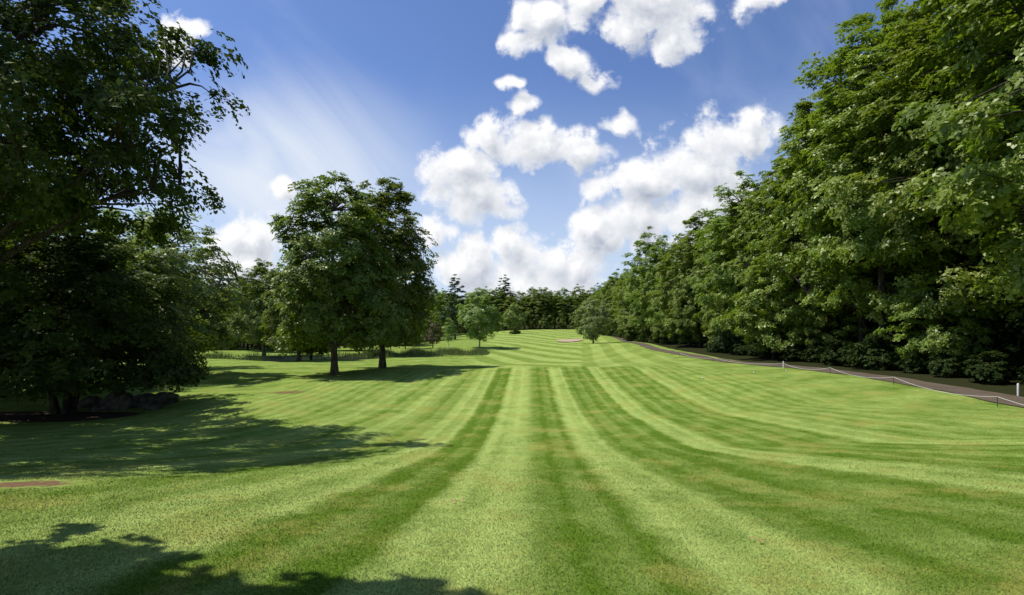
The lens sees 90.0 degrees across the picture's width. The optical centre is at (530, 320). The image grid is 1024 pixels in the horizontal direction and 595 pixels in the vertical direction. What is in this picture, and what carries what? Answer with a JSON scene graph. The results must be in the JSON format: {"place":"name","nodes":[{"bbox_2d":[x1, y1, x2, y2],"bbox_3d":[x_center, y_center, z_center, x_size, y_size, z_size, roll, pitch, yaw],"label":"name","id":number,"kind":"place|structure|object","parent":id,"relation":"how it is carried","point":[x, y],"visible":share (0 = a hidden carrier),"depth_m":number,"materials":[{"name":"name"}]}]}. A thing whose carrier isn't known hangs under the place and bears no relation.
{"place":"outdoors","nodes":[
{"label":"outdoors","id":0,"kind":"place"},
{"bbox_2d":[230,356,370,361],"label":"pond","id":1,"kind":"structure","parent":0,"point":[285,358],"depth_m":69.69,"materials":[{"name":"liquid"}]},
{"bbox_2d":[0,0,955,302],"label":"sky","id":2,"kind":"structure","parent":0,"point":[535,142],"materials":[{"name":"blue"}]},
{"bbox_2d":[0,324,1023,594],"bbox_3d":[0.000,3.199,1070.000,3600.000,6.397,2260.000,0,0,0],"label":"ground","id":3,"kind":"structure","parent":0,"point":[514,376],"depth_m":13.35,"materials":[{"name":"green plant"}]},
{"bbox_2d":[0,178,139,397],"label":"maple tree","id":4,"kind":"object","parent":3,"relation":"on","point":[33,279],"visible":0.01,"depth_m":29.84,"materials":[{"name":"green plant"}]},
{"bbox_2d":[78,395,102,407],"bbox_3d":[-22.338,4.198,26.009,1.021,0.810,0.915,0,0,-26],"label":"boulder","id":5,"kind":"object","parent":3,"relation":"on","point":[88,401],"visible":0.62,"depth_m":25.73,"materials":[{"name":"stone"}]},
{"bbox_2d":[91,404,108,411],"bbox_3d":[-20.790,4.269,24.753,0.679,0.466,0.708,0,0,12],"label":"boulder","id":6,"kind":"object","parent":3,"relation":"on","point":[98,407],"visible":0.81,"depth_m":24.57,"materials":[{"name":"stone"}]},
{"bbox_2d":[0,210,225,414],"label":"maple tree","id":7,"kind":"object","parent":3,"relation":"on","point":[51,361],"visible":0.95,"depth_m":22.15,"materials":[{"name":"green plant"}]},
{"bbox_2d":[98,391,133,410],"bbox_3d":[-20.581,4.134,25.456,1.752,1.264,1.559,0,0,44],"label":"boulder","id":8,"kind":"object","parent":3,"relation":"on","point":[117,401],"visible":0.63,"depth_m":25.06,"materials":[{"name":"stone"}]},
{"bbox_2d":[35,204,213,364],"bbox_3d":[-35.936,-2.929,45.841,12.976,15.891,13.313,0,0,-25],"label":"willow tree","id":9,"kind":"object","parent":3,"relation":"on","point":[132,237],"visible":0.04,"depth_m":45.88,"materials":[{"name":"green plant"}]},
{"bbox_2d":[0,0,251,264],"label":"maple tree","id":10,"kind":"object","parent":3,"relation":"on","point":[124,101],"visible":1,"depth_m":16.26,"materials":[{"name":"green plant"}]},
{"bbox_2d":[132,393,155,407],"bbox_3d":[-19.571,4.158,26.001,1.222,0.976,1.191,0,0,-19],"label":"boulder","id":11,"kind":"object","parent":3,"relation":"on","point":[140,400],"visible":0.48,"depth_m":25.66,"materials":[{"name":"stone"}]},
{"bbox_2d":[142,402,161,410],"bbox_3d":[-18.155,4.185,24.601,0.911,0.486,0.761,0,0,25],"label":"boulder","id":12,"kind":"object","parent":3,"relation":"on","point":[152,406],"visible":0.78,"depth_m":24.36,"materials":[{"name":"stone"}]},
{"bbox_2d":[154,392,178,404],"bbox_3d":[-18.890,4.141,26.454,1.181,0.939,1.094,0,0,26],"label":"boulder","id":13,"kind":"object","parent":3,"relation":"on","point":[163,398],"visible":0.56,"depth_m":26.12,"materials":[{"name":"stone"}]},
{"bbox_2d":[91,207,257,378],"bbox_3d":[-27.402,-1.867,38.164,10.588,12.967,10.864,0,0,33],"label":"willow tree","id":14,"kind":"object","parent":3,"relation":"on","point":[223,271],"visible":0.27,"depth_m":38.51,"materials":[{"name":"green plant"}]},
{"bbox_2d":[194,283,226,325],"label":"forest tree","id":15,"kind":"object","parent":3,"relation":"on","point":[201,315],"visible":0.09,"depth_m":98.22,"materials":[{"name":"green plant"}]},
{"bbox_2d":[205,283,240,349],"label":"forest tree","id":16,"kind":"object","parent":3,"relation":"on","point":[223,316],"visible":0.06,"depth_m":98.37,"materials":[{"name":"green plant"}]},
{"bbox_2d":[215,317,242,348],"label":"young tree","id":17,"kind":"object","parent":3,"relation":"on","point":[234,341],"visible":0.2,"depth_m":90.97,"materials":[{"name":"green plant"}]},
{"bbox_2d":[224,285,248,349],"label":"forest tree","id":18,"kind":"object","parent":3,"relation":"on","point":[247,346],"visible":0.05,"depth_m":95.16,"materials":[{"name":"green plant"}]},
{"bbox_2d":[224,258,282,355],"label":"maple tree","id":19,"kind":"object","parent":3,"relation":"on","point":[255,317],"visible":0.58,"depth_m":73.88,"materials":[{"name":"green plant"}]},
{"bbox_2d":[236,278,270,350],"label":"forest tree","id":20,"kind":"object","parent":3,"relation":"on","point":[258,342],"visible":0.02,"depth_m":90.94,"materials":[{"name":"green plant"}]},
{"bbox_2d":[258,263,328,360],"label":"maple tree","id":21,"kind":"object","parent":3,"relation":"on","point":[272,320],"visible":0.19,"depth_m":60.45,"materials":[{"name":"green plant"}]},
{"bbox_2d":[289,344,330,359],"bbox_3d":[-28.250,0.088,66.239,8.059,12.264,8.068,0,0,-21],"label":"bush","id":22,"kind":"object","parent":3,"relation":"on","point":[311,351],"visible":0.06,"depth_m":64.83,"materials":[{"name":"green plant"}]},
{"bbox_2d":[261,170,405,374],"bbox_3d":[-15.538,-3.670,40.344,10.586,16.427,12.311,0,0,-34],"label":"maple tree","id":23,"kind":"object","parent":3,"relation":"on","point":[323,317],"visible":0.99,"depth_m":37.85,"materials":[{"name":"green plant"}]},
{"bbox_2d":[205,346,489,360],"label":"reeds","id":24,"kind":"object","parent":3,"relation":"on","point":[415,352],"visible":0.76,"depth_m":72.98,"materials":[{"name":"green plant"}]},
{"bbox_2d":[320,177,439,367],"bbox_3d":[-13.263,-4.369,47.043,11.864,18.035,11.852,0,0,-36],"label":"maple tree","id":25,"kind":"object","parent":3,"relation":"on","point":[399,243],"visible":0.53,"depth_m":45.90,"materials":[{"name":"green plant"}]},
{"bbox_2d":[397,318,423,348],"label":"young tree","id":26,"kind":"object","parent":3,"relation":"on","point":[405,344],"visible":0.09,"depth_m":94.13,"materials":[{"name":"green plant"}]},
{"bbox_2d":[411,322,426,345],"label":"young tree","id":27,"kind":"object","parent":3,"relation":"on","point":[419,339],"visible":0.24,"depth_m":119.16,"materials":[{"name":"green plant"}]},
{"bbox_2d":[423,320,444,347],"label":"plum tree","id":28,"kind":"object","parent":3,"relation":"on","point":[430,338],"visible":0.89,"depth_m":97.10,"materials":[{"name":"brown plant"}]},
{"bbox_2d":[431,293,449,336],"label":"forest tree","id":29,"kind":"object","parent":3,"relation":"on","point":[439,307],"visible":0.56,"depth_m":173.74,"materials":[{"name":"green plant"}]},
{"bbox_2d":[441,317,456,342],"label":"birch tree","id":30,"kind":"object","parent":3,"relation":"on","point":[447,330],"visible":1,"depth_m":87.66,"materials":[{"name":"green plant"}]},
{"bbox_2d":[439,274,468,339],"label":"pine tree","id":31,"kind":"object","parent":3,"relation":"on","point":[454,303],"visible":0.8,"depth_m":149.42,"materials":[{"name":"green plant"}]},
{"bbox_2d":[456,287,503,346],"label":"birch tree","id":32,"kind":"object","parent":3,"relation":"on","point":[472,316],"visible":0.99,"depth_m":98.68,"materials":[{"name":"green plant"}]},
{"bbox_2d":[485,288,505,330],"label":"forest tree","id":33,"kind":"object","parent":3,"relation":"on","point":[495,293],"visible":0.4,"depth_m":219.25,"materials":[{"name":"green plant"}]},
{"bbox_2d":[496,274,513,311],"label":"pine tree","id":34,"kind":"object","parent":3,"relation":"on","point":[505,287],"visible":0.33,"depth_m":224.07,"materials":[{"name":"green plant"}]},
{"bbox_2d":[499,294,525,329],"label":"forest tree","id":35,"kind":"object","parent":3,"relation":"on","point":[508,302],"visible":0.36,"depth_m":216.01,"materials":[{"name":"green plant"}]},
{"bbox_2d":[503,302,527,329],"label":"birch tree","id":36,"kind":"object","parent":3,"relation":"on","point":[515,318],"visible":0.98,"depth_m":170.43,"materials":[{"name":"green plant"}]},
{"bbox_2d":[516,295,537,328],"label":"forest tree","id":37,"kind":"object","parent":3,"relation":"on","point":[522,297],"visible":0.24,"depth_m":220.47,"materials":[{"name":"green plant"}]},
{"bbox_2d":[521,297,542,328],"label":"forest tree","id":38,"kind":"object","parent":3,"relation":"on","point":[528,302],"visible":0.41,"depth_m":216.95,"materials":[{"name":"green plant"}]},
{"bbox_2d":[526,316,538,328],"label":"young tree","id":39,"kind":"object","parent":3,"relation":"on","point":[532,325],"visible":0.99,"depth_m":213.05,"materials":[{"name":"green plant"}]},
{"bbox_2d":[525,287,555,328],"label":"forest tree","id":40,"kind":"object","parent":3,"relation":"on","point":[542,309],"visible":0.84,"depth_m":215.52,"materials":[{"name":"green plant"}]},
{"bbox_2d":[538,311,556,327],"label":"young tree","id":41,"kind":"object","parent":3,"relation":"on","point":[544,323],"visible":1,"depth_m":212.00,"materials":[{"name":"green plant"}]},
{"bbox_2d":[534,291,560,328],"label":"forest tree","id":42,"kind":"object","parent":3,"relation":"on","point":[550,298],"visible":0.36,"depth_m":219.15,"materials":[{"name":"green plant"}]},
{"bbox_2d":[549,294,568,328],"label":"forest tree","id":43,"kind":"object","parent":3,"relation":"on","point":[556,303],"visible":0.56,"depth_m":217.53,"materials":[{"name":"green plant"}]},
{"bbox_2d":[554,313,566,328],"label":"young tree","id":44,"kind":"object","parent":3,"relation":"on","point":[562,320],"visible":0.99,"depth_m":211.52,"materials":[{"name":"green plant"}]},
{"bbox_2d":[554,287,573,328],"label":"forest tree","id":45,"kind":"object","parent":3,"relation":"on","point":[563,292],"visible":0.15,"depth_m":230.85,"materials":[{"name":"green plant"}]},
{"bbox_2d":[554,294,578,328],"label":"forest tree","id":46,"kind":"object","parent":3,"relation":"on","point":[566,300],"visible":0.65,"depth_m":216.86,"materials":[{"name":"green plant"}]},
{"bbox_2d":[567,312,580,328],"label":"young tree","id":47,"kind":"object","parent":3,"relation":"on","point":[572,323],"visible":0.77,"depth_m":212.56,"materials":[{"name":"green plant"}]},
{"bbox_2d":[564,296,586,328],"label":"forest tree","id":48,"kind":"object","parent":3,"relation":"on","point":[568,315],"visible":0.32,"depth_m":216.22,"materials":[{"name":"green plant"}]},
{"bbox_2d":[569,284,586,326],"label":"forest tree","id":49,"kind":"object","parent":3,"relation":"on","point":[573,293],"visible":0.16,"depth_m":226.53,"materials":[{"name":"green plant"}]},
{"bbox_2d":[570,292,589,320],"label":"forest tree","id":50,"kind":"object","parent":3,"relation":"on","point":[580,300],"visible":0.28,"depth_m":216.65,"materials":[{"name":"green plant"}]},
{"bbox_2d":[573,296,612,342],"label":"willow tree","id":51,"kind":"object","parent":3,"relation":"on","point":[593,326],"visible":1,"depth_m":110.69,"materials":[{"name":"green plant"}]},
{"bbox_2d":[594,281,609,324],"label":"forest tree","id":52,"kind":"object","parent":3,"relation":"on","point":[597,297],"visible":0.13,"depth_m":163.21,"materials":[{"name":"green plant"}]},
{"bbox_2d":[597,268,624,325],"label":"forest tree","id":53,"kind":"object","parent":3,"relation":"on","point":[607,300],"visible":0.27,"depth_m":147.29,"materials":[{"name":"green plant"}]},
{"bbox_2d":[603,315,618,332],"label":"young tree","id":54,"kind":"object","parent":3,"relation":"on","point":[615,327],"visible":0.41,"depth_m":141.62,"materials":[{"name":"green plant"}]},
{"bbox_2d":[611,278,635,330],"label":"forest tree","id":55,"kind":"object","parent":3,"relation":"on","point":[620,314],"visible":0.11,"depth_m":126.76,"materials":[{"name":"green plant"}]},
{"bbox_2d":[611,272,635,322],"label":"forest tree","id":56,"kind":"object","parent":3,"relation":"on","point":[616,303],"visible":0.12,"depth_m":134.22,"materials":[{"name":"green plant"}]},
{"bbox_2d":[612,267,644,336],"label":"forest tree","id":57,"kind":"object","parent":3,"relation":"on","point":[625,310],"visible":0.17,"depth_m":118.02,"materials":[{"name":"green plant"}]},
{"bbox_2d":[621,309,641,338],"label":"young tree","id":58,"kind":"object","parent":3,"relation":"on","point":[633,329],"visible":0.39,"depth_m":114.29,"materials":[{"name":"green plant"}]},
{"bbox_2d":[621,226,668,337],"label":"forest tree","id":59,"kind":"object","parent":3,"relation":"on","point":[632,289],"visible":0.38,"depth_m":100.38,"materials":[{"name":"green plant"}]},
{"bbox_2d":[640,331,657,342],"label":"shrub","id":60,"kind":"object","parent":3,"relation":"on","point":[643,336],"visible":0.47,"depth_m":99.80,"materials":[{"name":"green plant"}]},
{"bbox_2d":[628,235,683,343],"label":"forest tree","id":61,"kind":"object","parent":3,"relation":"on","point":[648,275],"visible":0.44,"depth_m":93.18,"materials":[{"name":"green plant"}]},
{"bbox_2d":[649,312,679,343],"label":"young tree","id":62,"kind":"object","parent":3,"relation":"on","point":[659,328],"visible":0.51,"depth_m":87.88,"materials":[{"name":"green plant"}]},
{"bbox_2d":[647,250,693,343],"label":"forest tree","id":63,"kind":"object","parent":3,"relation":"on","point":[658,316],"visible":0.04,"depth_m":86.43,"materials":[{"name":"green plant"}]},
{"bbox_2d":[647,230,702,345],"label":"forest tree","id":64,"kind":"object","parent":3,"relation":"on","point":[669,284],"visible":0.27,"depth_m":79.02,"materials":[{"name":"green plant"}]},
{"bbox_2d":[660,288,708,346],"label":"young tree","id":65,"kind":"object","parent":3,"relation":"on","point":[681,339],"visible":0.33,"depth_m":76.45,"materials":[{"name":"green plant"}]},
{"bbox_2d":[664,209,717,346],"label":"forest tree","id":66,"kind":"object","parent":3,"relation":"on","point":[685,291],"visible":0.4,"depth_m":74.62,"materials":[{"name":"green plant"}]},
{"bbox_2d":[686,214,739,328],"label":"forest tree","id":67,"kind":"object","parent":3,"relation":"on","point":[702,274],"visible":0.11,"depth_m":68.58,"materials":[{"name":"green plant"}]},
{"bbox_2d":[701,290,732,343],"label":"young tree","id":68,"kind":"object","parent":3,"relation":"on","point":[710,329],"visible":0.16,"depth_m":64.74,"materials":[{"name":"green plant"}]},
{"bbox_2d":[706,337,728,352],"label":"understory tree","id":69,"kind":"object","parent":3,"relation":"on","point":[716,349],"visible":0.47,"depth_m":61.74,"materials":[{"name":"green plant"}]},
{"bbox_2d":[713,266,739,348],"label":"young tree","id":70,"kind":"object","parent":3,"relation":"on","point":[723,336],"visible":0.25,"depth_m":59.34,"materials":[{"name":"green plant"}]},
{"bbox_2d":[688,170,771,336],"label":"forest tree","id":71,"kind":"object","parent":3,"relation":"on","point":[726,284],"visible":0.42,"depth_m":57.45,"materials":[{"name":"green plant"}]},
{"bbox_2d":[701,203,764,333],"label":"forest tree","id":72,"kind":"object","parent":3,"relation":"on","point":[728,235],"visible":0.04,"depth_m":61.64,"materials":[{"name":"green plant"}]},
{"bbox_2d":[727,336,747,353],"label":"understory tree","id":73,"kind":"object","parent":3,"relation":"on","point":[730,349],"visible":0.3,"depth_m":57.00,"materials":[{"name":"green plant"}]},
{"bbox_2d":[731,340,747,354],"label":"understory tree","id":74,"kind":"object","parent":3,"relation":"on","point":[739,348],"visible":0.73,"depth_m":54.18,"materials":[{"name":"green plant"}]},
{"bbox_2d":[745,337,764,355],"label":"understory tree","id":75,"kind":"object","parent":3,"relation":"on","point":[750,351],"visible":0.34,"depth_m":51.94,"materials":[{"name":"green plant"}]},
{"bbox_2d":[717,158,806,331],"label":"forest tree","id":76,"kind":"object","parent":3,"relation":"on","point":[754,201],"visible":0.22,"depth_m":52.06,"materials":[{"name":"green plant"}]},
{"bbox_2d":[744,299,791,343],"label":"young tree","id":77,"kind":"object","parent":3,"relation":"on","point":[782,334],"visible":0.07,"depth_m":51.74,"materials":[{"name":"green plant"}]},
{"bbox_2d":[755,347,781,357],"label":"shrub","id":78,"kind":"object","parent":3,"relation":"on","point":[768,354],"visible":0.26,"depth_m":49.31,"materials":[{"name":"green plant"}]},
{"bbox_2d":[714,253,825,358],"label":"young tree","id":79,"kind":"object","parent":3,"relation":"on","point":[772,340],"visible":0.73,"depth_m":46.27,"materials":[{"name":"green plant"}]},
{"bbox_2d":[779,343,805,361],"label":"bush","id":80,"kind":"object","parent":3,"relation":"on","point":[796,353],"visible":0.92,"depth_m":43.40,"materials":[{"name":"green plant"}]},
{"bbox_2d":[743,86,853,336],"bbox_3d":[25.499,-8.626,46.160,11.150,24.530,12.322,0,0,4],"label":"forest tree","id":81,"kind":"object","parent":3,"relation":"on","point":[793,242],"visible":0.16,"depth_m":45.92,"materials":[{"name":"green plant"}]},
{"bbox_2d":[800,343,825,362],"bbox_3d":[23.261,2.662,41.625,2.111,1.762,2.474,0,0,-11],"label":"bush","id":82,"kind":"object","parent":3,"relation":"on","point":[810,351],"visible":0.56,"depth_m":41.45,"materials":[{"name":"green plant"}]},
{"bbox_2d":[788,289,872,353],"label":"young tree","id":83,"kind":"object","parent":3,"relation":"on","point":[817,330],"visible":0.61,"depth_m":41.74,"materials":[{"name":"green plant"}]},
{"bbox_2d":[790,271,873,353],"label":"understory tree","id":84,"kind":"object","parent":3,"relation":"on","point":[803,344],"visible":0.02,"depth_m":46.23,"materials":[{"name":"green plant"}]},
{"bbox_2d":[815,338,852,365],"bbox_3d":[22.918,2.399,38.279,2.582,2.155,3.025,0,0,-5],"label":"bush","id":85,"kind":"object","parent":3,"relation":"on","point":[831,359],"visible":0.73,"depth_m":38.14,"materials":[{"name":"green plant"}]},
{"bbox_2d":[783,31,904,282],"bbox_3d":[30.452,-10.719,43.999,16.117,28.242,13.516,0,0,9],"label":"forest tree","id":86,"kind":"object","parent":3,"relation":"on","point":[847,80],"visible":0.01,"depth_m":44.11,"materials":[{"name":"green plant"}]},
{"bbox_2d":[836,342,863,367],"bbox_3d":[22.961,2.472,36.303,2.290,1.912,2.683,0,0,35],"label":"bush","id":87,"kind":"object","parent":3,"relation":"on","point":[844,361],"visible":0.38,"depth_m":36.19,"materials":[{"name":"green plant"}]},
{"bbox_2d":[683,354,1022,406],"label":"rope fence","id":88,"kind":"object","parent":3,"relation":"on","point":[893,382],"visible":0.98,"depth_m":24.68,"materials":[{"name":"fabric"}]},
{"bbox_2d":[745,12,964,349],"bbox_3d":[25.790,-10.216,40.415,15.820,27.529,13.317,0,0,42],"label":"forest tree","id":89,"kind":"object","parent":3,"relation":"on","point":[787,266],"visible":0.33,"depth_m":39.76,"materials":[{"name":"green plant"}]},
{"bbox_2d":[845,333,905,370],"bbox_3d":[22.812,2.077,33.624,3.128,2.611,3.665,0,0,-39],"label":"bush","id":90,"kind":"object","parent":3,"relation":"on","point":[870,358],"visible":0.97,"depth_m":33.21,"materials":[{"name":"green plant"}]},
{"bbox_2d":[826,274,928,355],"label":"understory tree","id":91,"kind":"object","parent":3,"relation":"on","point":[901,343],"visible":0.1,"depth_m":39.27,"materials":[{"name":"green plant"}]},
{"bbox_2d":[792,0,984,365],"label":"forest tree","id":92,"kind":"object","parent":3,"relation":"on","point":[880,305],"visible":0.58,"depth_m":34.70,"materials":[{"name":"green plant"}]},
{"bbox_2d":[858,5,957,276],"bbox_3d":[30.404,-10.439,37.526,13.299,27.585,11.153,0,0,4],"label":"forest tree","id":93,"kind":"object","parent":3,"relation":"on","point":[896,130],"depth_m":37.31,"materials":[{"name":"green plant"}]},
{"bbox_2d":[893,352,929,372],"bbox_3d":[23.227,2.537,30.723,2.026,1.443,1.728,0,0,-15],"label":"bush","id":94,"kind":"object","parent":3,"relation":"on","point":[908,367],"visible":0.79,"depth_m":30.42,"materials":[{"name":"green plant"}]},
{"bbox_2d":[817,0,1023,361],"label":"forest tree","id":95,"kind":"object","parent":3,"relation":"on","point":[940,245],"visible":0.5,"depth_m":28.91,"materials":[{"name":"green plant"}]},
{"bbox_2d":[873,275,1002,366],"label":"young tree","id":96,"kind":"object","parent":3,"relation":"on","point":[937,342],"visible":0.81,"depth_m":29.34,"materials":[{"name":"green plant"}]},
{"bbox_2d":[854,0,1023,291],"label":"forest tree","id":97,"kind":"object","parent":3,"relation":"on","point":[936,226],"visible":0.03,"depth_m":32.52,"materials":[{"name":"green plant"}]},
{"bbox_2d":[924,349,969,377],"bbox_3d":[23.061,2.388,28.254,2.400,1.710,2.048,0,0,-9],"label":"bush","id":98,"kind":"object","parent":3,"relation":"on","point":[945,368],"visible":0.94,"depth_m":27.81,"materials":[{"name":"green plant"}]},
{"bbox_2d":[888,0,1023,306],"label":"forest tree","id":99,"kind":"object","parent":3,"relation":"on","point":[980,189],"visible":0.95,"depth_m":22.21,"materials":[{"name":"green plant"}]},
{"bbox_2d":[904,250,1023,371],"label":"understory tree","id":100,"kind":"object","parent":3,"relation":"on","point":[998,323],"visible":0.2,"depth_m":29.16,"materials":[{"name":"green plant"}]},
{"bbox_2d":[931,0,1023,312],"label":"forest tree","id":101,"kind":"object","parent":3,"relation":"on","point":[946,92],"visible":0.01,"depth_m":29.67,"materials":[{"name":"green plant"}]},
{"bbox_2d":[954,60,1023,202],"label":"forest tree","id":102,"kind":"object","parent":3,"relation":"on","point":[979,147],"visible":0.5,"depth_m":22.77,"materials":[{"name":"green plant"}]},
{"bbox_2d":[961,350,1018,383],"bbox_3d":[22.588,2.327,25.332,2.467,1.758,2.105,0,0,-33],"label":"shrub","id":103,"kind":"object","parent":3,"relation":"on","point":[990,372],"visible":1,"depth_m":24.90,"materials":[{"name":"green plant"}]},
{"bbox_2d":[997,297,1023,354],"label":"understory tree","id":104,"kind":"object","parent":3,"relation":"on","point":[1019,321],"visible":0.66,"depth_m":25.96,"materials":[{"name":"green plant"}]},
{"bbox_2d":[1016,366,1023,385],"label":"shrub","id":105,"kind":"object","parent":3,"relation":"on","point":[1020,375],"visible":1,"depth_m":22.89,"materials":[{"name":"green plant"}]},
{"bbox_2d":[595,332,1023,406],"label":"cart path","id":106,"kind":"structure","parent":0,"point":[975,393],"depth_m":26.61,"materials":[{"name":"grey asphalt"}]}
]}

